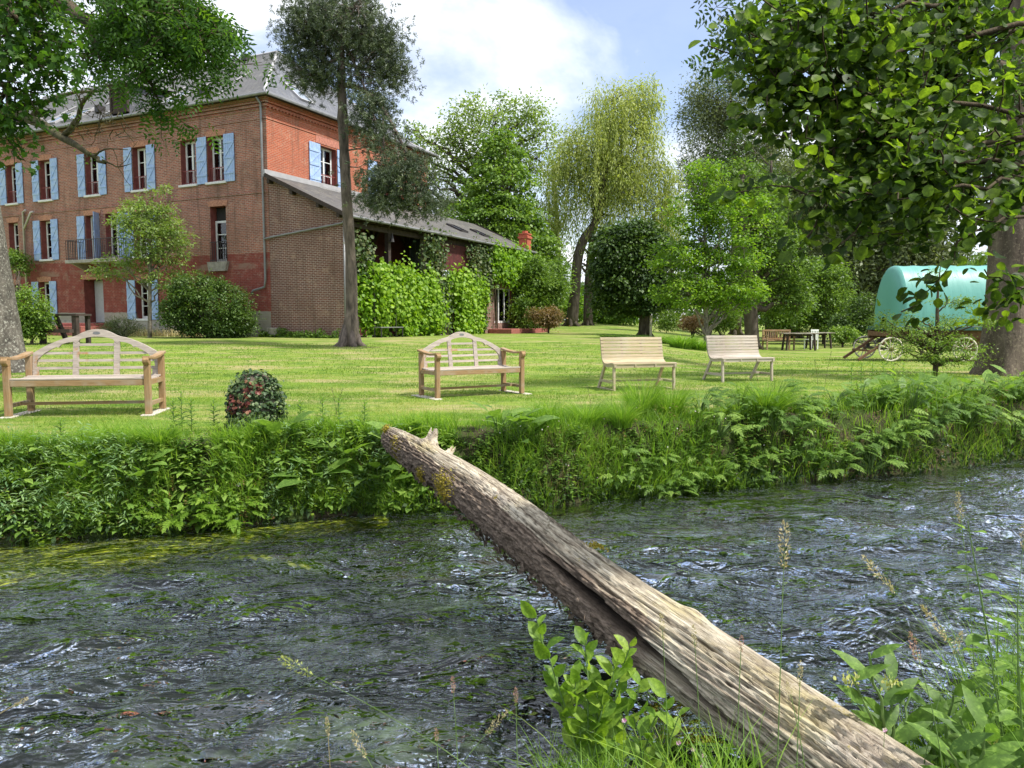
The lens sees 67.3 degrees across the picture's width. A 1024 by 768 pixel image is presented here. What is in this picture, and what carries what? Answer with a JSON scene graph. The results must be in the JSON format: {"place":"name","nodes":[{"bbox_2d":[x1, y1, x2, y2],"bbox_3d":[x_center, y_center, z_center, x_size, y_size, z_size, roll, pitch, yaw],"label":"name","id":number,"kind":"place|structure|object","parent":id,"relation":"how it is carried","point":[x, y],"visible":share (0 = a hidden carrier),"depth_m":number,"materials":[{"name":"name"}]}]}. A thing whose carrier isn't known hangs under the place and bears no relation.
{"place":"outdoors","nodes":[
{"label":"outdoors","id":0,"kind":"place"},
{"bbox_2d":[148,549,309,569],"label":"shallow bed","id":1,"kind":"object","parent":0,"point":[252,556],"visible":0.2,"depth_m":6.90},
{"bbox_2d":[0,0,999,320],"label":"sky","id":2,"kind":"structure","parent":0,"point":[554,46],"materials":[{"name":"white"}]},
{"bbox_2d":[0,321,1023,439],"bbox_3d":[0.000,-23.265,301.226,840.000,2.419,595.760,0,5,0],"label":"lawn","id":3,"kind":"structure","parent":0,"point":[574,335],"depth_m":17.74,"materials":[{"name":"plant"}]},
{"bbox_2d":[14,282,58,344],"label":"leafy shrub","id":4,"kind":"object","parent":3,"relation":"on","point":[37,318],"visible":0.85,"depth_m":25.72,"materials":[{"name":"green plant"}]},
{"bbox_2d":[0,0,97,176],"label":"maple tree","id":5,"kind":"object","parent":3,"relation":"on","point":[15,47],"visible":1,"depth_m":8.91,"materials":[{"name":"green plant"}]},
{"bbox_2d":[35,314,91,343],"bbox_3d":[-15.461,-1.883,26.397,1.750,1.046,0.860,1,5,14],"label":"wooden trestle","id":6,"kind":"object","parent":3,"relation":"on","point":[74,330],"visible":0.59,"depth_m":26.07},
{"bbox_2d":[0,329,165,416],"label":"garden bench","id":7,"kind":"object","parent":3,"relation":"on","point":[33,378],"visible":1,"depth_m":9.73,"materials":[{"name":"brown wood"}]},
{"bbox_2d":[91,315,146,336],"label":"lavender bush","id":8,"kind":"object","parent":3,"relation":"on","point":[112,324],"visible":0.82,"depth_m":34.19,"materials":[{"name":"green plant"}]},
{"bbox_2d":[81,183,200,336],"bbox_3d":[-15.769,-5.228,32.864,5.111,6.720,3.594,0,5,0],"label":"garden tree","id":9,"kind":"object","parent":3,"relation":"on","point":[154,229],"visible":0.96,"depth_m":32.62,"materials":[{"name":"green plant"}]},
{"bbox_2d":[0,0,294,373],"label":"ash tree","id":10,"kind":"object","parent":3,"relation":"on","point":[186,36],"visible":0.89,"depth_m":11.64,"materials":[{"name":"green plant"}]},
{"bbox_2d":[151,267,265,337],"bbox_3d":[-12.811,-3.216,32.529,4.792,3.416,3.925,0,5,0],"label":"round bush","id":11,"kind":"object","parent":3,"relation":"on","point":[202,318],"visible":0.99,"depth_m":31.82,"materials":[{"name":"green plant"}]},
{"bbox_2d":[0,51,438,336],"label":"brick house","id":12,"kind":"structure","parent":3,"relation":"on","point":[59,206],"depth_m":36.89,"materials":[{"name":"brick"}]},
{"bbox_2d":[8,247,35,301],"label":"wall creeper","id":13,"kind":"object","parent":12,"relation":"attached to","point":[17,260],"depth_m":39.70,"materials":[{"name":"green plant"}]},
{"bbox_2d":[91,280,104,322],"bbox_3d":[-20.865,-4.245,39.269,1.640,2.220,0.260,2,5,25],"label":"entrance door","id":14,"kind":"structure","parent":12,"relation":"in","point":[97,299],"depth_m":39.50,"materials":[{"name":"white wood"}]},
{"bbox_2d":[130,148,148,192],"bbox_3d":[-17.695,-10.241,36.823,1.220,2.110,0.443,2,5,25],"label":"window","id":15,"kind":"structure","parent":12,"relation":"in","point":[142,171],"depth_m":37.02,"materials":[{"name":"white paint"}]},
{"bbox_2d":[178,141,197,187],"bbox_3d":[-14.827,-10.129,35.451,1.160,2.110,0.443,2,5,26],"label":"window","id":16,"kind":"structure","parent":12,"relation":"in","point":[190,171],"depth_m":35.64,"materials":[{"name":"white paint"}]},
{"bbox_2d":[205,137,226,184],"bbox_3d":[-13.257,-10.068,34.702,1.260,2.110,0.443,2,5,26],"label":"window","id":17,"kind":"structure","parent":12,"relation":"in","point":[218,161],"depth_m":34.90,"materials":[{"name":"white paint"}]},
{"bbox_2d":[207,208,229,271],"bbox_3d":[-13.240,-6.574,34.977,1.240,2.880,0.560,2,5,26],"label":"window","id":18,"kind":"structure","parent":12,"relation":"in","point":[221,237],"depth_m":35.10,"materials":[{"name":"white paint"}]},
{"bbox_2d":[320,147,338,191],"bbox_3d":[-8.938,-10.314,37.044,0.443,2.060,1.460,2,5,25],"label":"window","id":19,"kind":"structure","parent":12,"relation":"in","point":[326,163],"depth_m":37.28,"materials":[{"name":"white paint"}]},
{"bbox_2d":[257,326,340,337],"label":"weeds by wall","id":20,"kind":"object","parent":3,"relation":"on","point":[318,333],"visible":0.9,"depth_m":32.69,"materials":[{"name":"green plant"}]},
{"bbox_2d":[261,0,456,346],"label":"pine tree","id":21,"kind":"object","parent":3,"relation":"on","point":[320,70],"visible":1,"depth_m":23.80,"materials":[{"name":"green plant"}]},
{"bbox_2d":[263,169,547,336],"bbox_3d":[-4.188,-5.850,40.798,5.693,8.030,19.060,2,5,26],"label":"lean to annex","id":22,"kind":"object","parent":3,"relation":"on","point":[307,258],"visible":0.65,"depth_m":33.33,"materials":[{"name":"brick"}]},
{"bbox_2d":[343,215,383,290],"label":"climbing rose","id":23,"kind":"object","parent":22,"relation":"attached to","point":[360,248],"visible":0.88,"depth_m":32.42,"materials":[{"name":"green plant"}]},
{"bbox_2d":[357,246,450,337],"bbox_3d":[-5.025,-3.578,35.159,1.540,5.452,7.406,2,5,25],"label":"climbing vine","id":24,"kind":"object","parent":22,"relation":"attached to","point":[411,296],"visible":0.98,"depth_m":34.57,"materials":[{"name":"green plant"}]},
{"bbox_2d":[413,222,456,334],"bbox_3d":[-3.627,-5.216,38.072,1.038,6.718,3.900,2,5,24],"label":"climbing rose","id":25,"kind":"object","parent":22,"relation":"attached to","point":[440,260],"visible":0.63,"depth_m":37.81,"materials":[{"name":"green plant"}]},
{"bbox_2d":[441,257,490,334],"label":"climbing vine","id":26,"kind":"object","parent":22,"relation":"attached to","point":[469,308],"visible":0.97,"depth_m":40.13,"materials":[{"name":"green plant"}]},
{"bbox_2d":[465,232,498,333],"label":"climbing rose","id":27,"kind":"object","parent":22,"relation":"attached to","point":[481,258],"visible":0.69,"depth_m":42.18,"materials":[{"name":"green plant"}]},
{"bbox_2d":[494,288,509,322],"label":"french window","id":28,"kind":"structure","parent":22,"relation":"in","point":[501,299],"depth_m":45.64,"materials":[{"name":"white paint"}]},
{"bbox_2d":[485,228,544,328],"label":"climbing vine","id":29,"kind":"object","parent":22,"relation":"attached to","point":[506,269],"visible":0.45,"depth_m":44.60,"materials":[{"name":"green plant"}]},
{"bbox_2d":[417,332,525,397],"bbox_3d":[-0.632,-0.327,12.033,1.579,0.973,0.731,-3,5,-32],"label":"garden bench","id":30,"kind":"object","parent":3,"relation":"on","point":[438,371],"visible":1,"depth_m":12.10,"materials":[{"name":"brown wood"}]},
{"bbox_2d":[396,83,574,222],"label":"ash tree","id":31,"kind":"object","parent":3,"relation":"on","point":[460,160],"visible":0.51,"depth_m":59.77,"materials":[{"name":"green plant"}]},
{"bbox_2d":[441,126,581,315],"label":"hornbeam tree","id":32,"kind":"object","parent":3,"relation":"on","point":[506,177],"visible":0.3,"depth_m":52.71,"materials":[{"name":"green plant"}]},
{"bbox_2d":[501,254,578,329],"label":"leafy shrub","id":33,"kind":"object","parent":3,"relation":"on","point":[546,290],"visible":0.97,"depth_m":46.31,"materials":[{"name":"green plant"}]},
{"bbox_2d":[522,304,569,332],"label":"bronze shrub","id":34,"kind":"object","parent":3,"relation":"on","point":[546,321],"visible":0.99,"depth_m":44.43,"materials":[{"name":"brown plant"}]},
{"bbox_2d":[564,189,618,325],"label":"willow tree","id":35,"kind":"object","parent":3,"relation":"on","point":[588,321],"visible":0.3,"depth_m":57.39,"materials":[{"name":"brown plant"}]},
{"bbox_2d":[561,292,638,325],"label":"leafy shrub","id":36,"kind":"object","parent":3,"relation":"on","point":[619,321],"visible":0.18,"depth_m":61.10,"materials":[{"name":"green plant"}]},
{"bbox_2d":[531,62,690,326],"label":"willow tree","id":37,"kind":"object","parent":3,"relation":"on","point":[612,169],"visible":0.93,"depth_m":55.13,"materials":[{"name":"green plant"}]},
{"bbox_2d":[581,214,690,336],"bbox_3d":[6.706,-5.697,40.641,6.242,6.794,5.172,0,5,0],"label":"linden tree","id":38,"kind":"object","parent":3,"relation":"on","point":[616,256],"visible":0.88,"depth_m":39.68,"materials":[{"name":"green plant"}]},
{"bbox_2d":[597,337,676,390],"bbox_3d":[2.117,-0.349,13.113,1.140,0.891,0.780,-1,5,-15],"label":"slatted bench","id":39,"kind":"object","parent":3,"relation":"on","point":[614,360],"visible":0.98,"depth_m":13.20,"materials":[{"name":"brown wood"}]},
{"bbox_2d":[609,371,681,418],"bbox_3d":[1.536,0.131,9.181,1.032,0.608,1.021,0,5,0],"label":"grass tussock","id":40,"kind":"object","parent":3,"relation":"on","point":[648,395],"depth_m":9.13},
{"bbox_2d":[661,334,704,348],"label":"grass clump","id":41,"kind":"object","parent":3,"relation":"on","point":[682,343],"visible":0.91,"depth_m":28.20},
{"bbox_2d":[652,301,743,336],"bbox_3d":[9.491,-3.073,39.157,4.863,2.381,2.662,1,5,15],"label":"leafy shrub","id":42,"kind":"object","parent":3,"relation":"on","point":[666,322],"visible":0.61,"depth_m":38.94,"materials":[{"name":"green plant"}]},
{"bbox_2d":[633,154,783,343],"bbox_3d":[7.996,-5.257,31.072,5.935,7.917,4.134,0,5,0],"label":"young oak","id":43,"kind":"object","parent":3,"relation":"on","point":[706,257],"visible":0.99,"depth_m":30.86,"materials":[{"name":"green plant"}]},
{"bbox_2d":[446,248,987,328],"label":"distant wood","id":44,"kind":"object","parent":3,"relation":"on","point":[975,262],"visible":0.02,"depth_m":94.56,"materials":[{"name":"green plant"}]},
{"bbox_2d":[665,51,804,334],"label":"grey willow","id":45,"kind":"object","parent":3,"relation":"on","point":[712,117],"visible":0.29,"depth_m":63.78,"materials":[{"name":"green plant"}]},
{"bbox_2d":[702,335,774,381],"bbox_3d":[4.408,-0.497,14.999,1.140,0.891,0.763,-1,5,-17],"label":"slatted bench","id":46,"kind":"object","parent":3,"relation":"on","point":[731,348],"visible":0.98,"depth_m":15.08,"materials":[{"name":"grey wood"}]},
{"bbox_2d":[707,126,815,339],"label":"deciduous tree","id":47,"kind":"object","parent":3,"relation":"on","point":[764,166],"visible":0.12,"depth_m":48.93,"materials":[{"name":"green plant"}]},
{"bbox_2d":[708,155,831,348],"bbox_3d":[11.652,-6.042,35.561,5.945,9.201,4.626,0,5,0],"label":"alder tree","id":48,"kind":"object","parent":3,"relation":"on","point":[782,290],"visible":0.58,"depth_m":35.10,"materials":[{"name":"green plant"}]},
{"bbox_2d":[725,139,837,337],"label":"grey willow","id":49,"kind":"object","parent":3,"relation":"on","point":[788,168],"visible":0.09,"depth_m":55.58,"materials":[{"name":"green plant"}]},
{"bbox_2d":[758,271,821,337],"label":"leafy shrub","id":50,"kind":"object","parent":3,"relation":"on","point":[780,324],"visible":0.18,"depth_m":42.40,"materials":[{"name":"green plant"}]},
{"bbox_2d":[790,255,865,343],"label":"round shrub tree","id":51,"kind":"object","parent":3,"relation":"on","point":[833,284],"visible":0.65,"depth_m":42.02,"materials":[{"name":"green plant"}]},
{"bbox_2d":[827,324,862,346],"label":"leafy shrub","id":52,"kind":"object","parent":3,"relation":"on","point":[840,335],"visible":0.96,"depth_m":37.73,"materials":[{"name":"green plant"}]},
{"bbox_2d":[820,289,876,345],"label":"leafy shrub","id":53,"kind":"object","parent":3,"relation":"on","point":[855,316],"visible":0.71,"depth_m":39.50,"materials":[{"name":"green plant"}]},
{"bbox_2d":[684,0,1023,376],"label":"poplar tree","id":54,"kind":"object","parent":3,"relation":"on","point":[1008,244],"visible":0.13,"depth_m":16.35,"materials":[{"name":"green plant"}]},
{"bbox_2d":[805,132,992,341],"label":"grey willow","id":55,"kind":"object","parent":3,"relation":"on","point":[869,272],"visible":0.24,"depth_m":45.80,"materials":[{"name":"green plant"}]},
{"bbox_2d":[843,265,986,361],"bbox_3d":[12.838,-2.223,24.001,4.472,2.959,2.150,0,5,3],"label":"covered wagon","id":56,"kind":"object","parent":3,"relation":"on","point":[894,279],"visible":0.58,"depth_m":23.22,"materials":[{"name":"teal fabric"}]},
{"bbox_2d":[861,266,1003,375],"bbox_3d":[8.786,-1.297,16.182,2.794,2.494,2.153,2,5,26],"label":"larch sapling","id":57,"kind":"object","parent":3,"relation":"on","point":[935,348],"visible":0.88,"depth_m":16.08,"materials":[{"name":"green plant"}]},
{"bbox_2d":[0,510,1023,767],"bbox_3d":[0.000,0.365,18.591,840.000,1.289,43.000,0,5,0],"label":"riverbed","id":58,"kind":"structure","parent":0,"point":[216,716],"depth_m":5.71,"materials":[{"name":"liquid"}]},
{"bbox_2d":[0,459,1023,767],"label":"river water","id":59,"kind":"structure","parent":0,"point":[710,505],"depth_m":5.21,"materials":[{"name":"liquid"}]},
{"bbox_2d":[0,516,389,594],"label":"water weed","id":60,"kind":"object","parent":59,"relation":"in","point":[27,578],"visible":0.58,"depth_m":6.53,"materials":[{"name":"plant"}]},
{"bbox_2d":[0,399,1023,580],"bbox_3d":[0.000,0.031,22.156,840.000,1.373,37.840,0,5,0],"label":"bank","id":61,"kind":"structure","parent":0,"point":[459,451],"depth_m":8.47,"materials":[{"name":"plant"}]},
{"bbox_2d":[103,447,188,480],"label":"dock plant","id":62,"kind":"object","parent":61,"relation":"on","point":[156,456],"visible":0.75,"depth_m":7.07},
{"bbox_2d":[115,415,196,449],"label":"grass tussock","id":63,"kind":"object","parent":61,"relation":"on","point":[153,439],"depth_m":7.24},
{"bbox_2d":[141,508,203,538],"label":"hogweed plant","id":64,"kind":"object","parent":61,"relation":"on","point":[176,525],"visible":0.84,"depth_m":6.89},
{"bbox_2d":[0,421,353,545],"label":"bank cress","id":65,"kind":"object","parent":61,"relation":"on","point":[18,489],"visible":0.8,"depth_m":7.12,"materials":[{"name":"plant"}]},
{"bbox_2d":[169,494,217,525],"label":"hogweed plant","id":66,"kind":"object","parent":61,"relation":"on","point":[198,516],"visible":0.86,"depth_m":6.96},
{"bbox_2d":[0,410,404,542],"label":"willowherb patch","id":67,"kind":"object","parent":61,"relation":"on","point":[111,461],"visible":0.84,"depth_m":6.94,"materials":[{"name":"plant"}]},
{"bbox_2d":[219,368,289,431],"bbox_3d":[-2.705,0.216,8.068,0.759,0.760,0.776,0,5,0],"label":"flowering bush","id":68,"kind":"object","parent":61,"relation":"on","point":[251,393],"visible":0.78,"depth_m":7.91,"materials":[{"name":"green plant"}]},
{"bbox_2d":[254,411,313,438],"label":"dock plant","id":69,"kind":"object","parent":61,"relation":"on","point":[272,427],"visible":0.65,"depth_m":7.54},
{"bbox_2d":[268,456,351,488],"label":"dock plant","id":70,"kind":"object","parent":61,"relation":"on","point":[291,481],"visible":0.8,"depth_m":7.49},
{"bbox_2d":[45,424,634,519],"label":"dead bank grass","id":71,"kind":"structure","parent":61,"relation":"on","point":[535,453],"depth_m":8.10,"materials":[{"name":"plant"}]},
{"bbox_2d":[346,462,412,485],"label":"dock plant","id":72,"kind":"object","parent":61,"relation":"on","point":[388,467],"visible":0.74,"depth_m":7.67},
{"bbox_2d":[464,400,536,435],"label":"dock plant","id":73,"kind":"object","parent":61,"relation":"on","point":[494,413],"visible":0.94,"depth_m":8.04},
{"bbox_2d":[1,383,1015,539],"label":"riverbank plants","id":74,"kind":"object","parent":61,"relation":"on","point":[271,487],"visible":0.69,"depth_m":7.24,"materials":[{"name":"green plant"}]},
{"bbox_2d":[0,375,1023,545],"bbox_3d":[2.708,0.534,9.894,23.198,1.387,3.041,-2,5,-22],"label":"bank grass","id":75,"kind":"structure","parent":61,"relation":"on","point":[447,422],"depth_m":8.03,"materials":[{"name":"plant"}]},
{"bbox_2d":[0,370,1023,545],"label":"bank herbs","id":76,"kind":"object","parent":61,"relation":"on","point":[196,449],"visible":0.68,"depth_m":7.57,"materials":[{"name":"plant"}]},
{"bbox_2d":[0,426,1023,543],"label":"waterline plants","id":77,"kind":"object","parent":61,"relation":"on","point":[307,513],"visible":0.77,"depth_m":8.18,"materials":[{"name":"green plant"}]},
{"bbox_2d":[485,407,558,445],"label":"dock plant","id":78,"kind":"object","parent":61,"relation":"on","point":[540,419],"visible":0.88,"depth_m":8.09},
{"bbox_2d":[556,395,623,426],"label":"grass tussock","id":79,"kind":"object","parent":61,"relation":"on","point":[597,411],"depth_m":8.62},
{"bbox_2d":[597,394,652,427],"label":"grass tussock","id":80,"kind":"object","parent":61,"relation":"on","point":[616,419],"depth_m":8.66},
{"bbox_2d":[641,378,699,418],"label":"grass tussock","id":81,"kind":"object","parent":61,"relation":"on","point":[678,403],"depth_m":9.10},
{"bbox_2d":[672,386,726,412],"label":"hogweed plant","id":82,"kind":"object","parent":61,"relation":"on","point":[709,401],"visible":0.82,"depth_m":9.15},
{"bbox_2d":[698,407,759,437],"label":"hogweed plant","id":83,"kind":"object","parent":61,"relation":"on","point":[719,411],"visible":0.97,"depth_m":8.89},
{"bbox_2d":[720,455,780,484],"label":"hogweed plant","id":84,"kind":"object","parent":61,"relation":"on","point":[753,462],"visible":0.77,"depth_m":8.88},
{"bbox_2d":[720,372,820,418],"bbox_3d":[3.136,0.142,9.439,1.495,0.539,1.478,0,5,0],"label":"grass tussock","id":85,"kind":"object","parent":61,"relation":"on","point":[784,403],"depth_m":9.37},
{"bbox_2d":[749,407,809,433],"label":"hogweed plant","id":86,"kind":"object","parent":61,"relation":"on","point":[776,425],"visible":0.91,"depth_m":9.13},
{"bbox_2d":[774,405,834,434],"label":"hogweed plant","id":87,"kind":"object","parent":61,"relation":"on","point":[821,422],"visible":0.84,"depth_m":9.28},
{"bbox_2d":[787,436,841,464],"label":"hogweed plant","id":88,"kind":"object","parent":61,"relation":"on","point":[807,458],"visible":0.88,"depth_m":9.18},
{"bbox_2d":[809,449,866,480],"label":"hogweed plant","id":89,"kind":"object","parent":61,"relation":"on","point":[834,471],"visible":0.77,"depth_m":9.16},
{"bbox_2d":[826,430,881,463],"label":"hogweed plant","id":90,"kind":"object","parent":61,"relation":"on","point":[855,444],"visible":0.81,"depth_m":9.43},
{"bbox_2d":[845,442,907,473],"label":"hogweed plant","id":91,"kind":"object","parent":61,"relation":"on","point":[895,462],"visible":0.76,"depth_m":9.45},
{"bbox_2d":[856,424,904,448],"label":"hogweed plant","id":92,"kind":"object","parent":61,"relation":"on","point":[891,435],"visible":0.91,"depth_m":9.57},
{"bbox_2d":[885,408,938,438],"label":"hogweed plant","id":93,"kind":"object","parent":61,"relation":"on","point":[925,429],"visible":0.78,"depth_m":9.72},
{"bbox_2d":[887,377,944,410],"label":"hogweed plant","id":94,"kind":"object","parent":61,"relation":"on","point":[920,392],"visible":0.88,"depth_m":10.05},
{"bbox_2d":[908,408,961,440],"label":"hogweed plant","id":95,"kind":"object","parent":61,"relation":"on","point":[938,423],"visible":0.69,"depth_m":9.90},
{"bbox_2d":[918,398,967,427],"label":"hogweed plant","id":96,"kind":"object","parent":61,"relation":"on","point":[950,405],"visible":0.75,"depth_m":9.96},
{"bbox_2d":[631,687,729,743],"bbox_3d":[1.052,1.906,4.498,0.754,0.272,1.385,0,5,0],"label":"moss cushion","id":97,"kind":"object","parent":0,"point":[685,715],"visible":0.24,"depth_m":4.43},
{"bbox_2d":[625,761,946,767],"bbox_3d":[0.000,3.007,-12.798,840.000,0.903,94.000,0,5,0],"label":"bank","id":98,"kind":"structure","parent":0,"point":[728,763],"depth_m":3.37,"materials":[{"name":"plant"}]},
{"bbox_2d":[520,600,650,767],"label":"alder seedling","id":99,"kind":"object","parent":98,"relation":"on","point":[604,709],"visible":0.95,"depth_m":3.04,"materials":[{"name":"plant"}]},
{"bbox_2d":[380,424,932,767],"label":"fallen log","id":100,"kind":"object","parent":98,"relation":"on","point":[602,597],"visible":0.97,"depth_m":3.62,"materials":[{"name":"brown wood"}]},
{"bbox_2d":[623,678,689,767],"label":"alder seedling","id":101,"kind":"object","parent":98,"relation":"on","point":[657,686],"visible":0.87,"depth_m":2.86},
{"bbox_2d":[481,550,1023,767],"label":"bank grass","id":102,"kind":"structure","parent":98,"relation":"on","point":[607,764],"depth_m":3.03,"materials":[{"name":"plant"}]},
{"bbox_2d":[777,519,790,767],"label":"meadow plant","id":103,"kind":"object","parent":98,"relation":"on","point":[780,548],"visible":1,"depth_m":2.39,"materials":[{"name":"plant"}]},
{"bbox_2d":[688,0,1023,331],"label":"alder tree","id":104,"kind":"object","parent":98,"relation":"on","point":[929,170],"visible":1,"depth_m":3.94,"materials":[{"name":"green plant"}]},
{"bbox_2d":[831,643,945,761],"bbox_3d":[1.387,1.231,2.871,0.422,0.596,0.290,-3,6,-32],"label":"comfrey plant","id":105,"kind":"object","parent":98,"relation":"on","point":[881,718],"visible":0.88,"depth_m":2.86,"materials":[{"name":"plant"}]},
{"bbox_2d":[895,677,982,767],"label":"comfrey plant","id":106,"kind":"object","parent":98,"relation":"on","point":[949,707],"visible":0.4,"depth_m":3.01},
{"bbox_2d":[905,683,1023,767],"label":"comfrey plant","id":107,"kind":"object","parent":98,"relation":"on","point":[1007,751],"visible":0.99,"depth_m":2.52,"materials":[{"name":"plant"}]},
{"bbox_2d":[956,521,1023,735],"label":"nettle plant","id":108,"kind":"object","parent":98,"relation":"on","point":[970,639],"visible":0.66,"depth_m":3.08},
{"bbox_2d":[972,642,1023,735],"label":"nettle plant","id":109,"kind":"object","parent":98,"relation":"on","point":[981,699],"visible":0.51,"depth_m":2.70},
{"bbox_2d":[989,595,1023,742],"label":"nettle plant","id":110,"kind":"object","parent":98,"relation":"on","point":[1005,703],"visible":0.59,"depth_m":2.90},
{"bbox_2d":[992,660,1023,767],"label":"nettle plant","id":111,"kind":"object","parent":98,"relation":"on","point":[1007,714],"visible":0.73,"depth_m":2.59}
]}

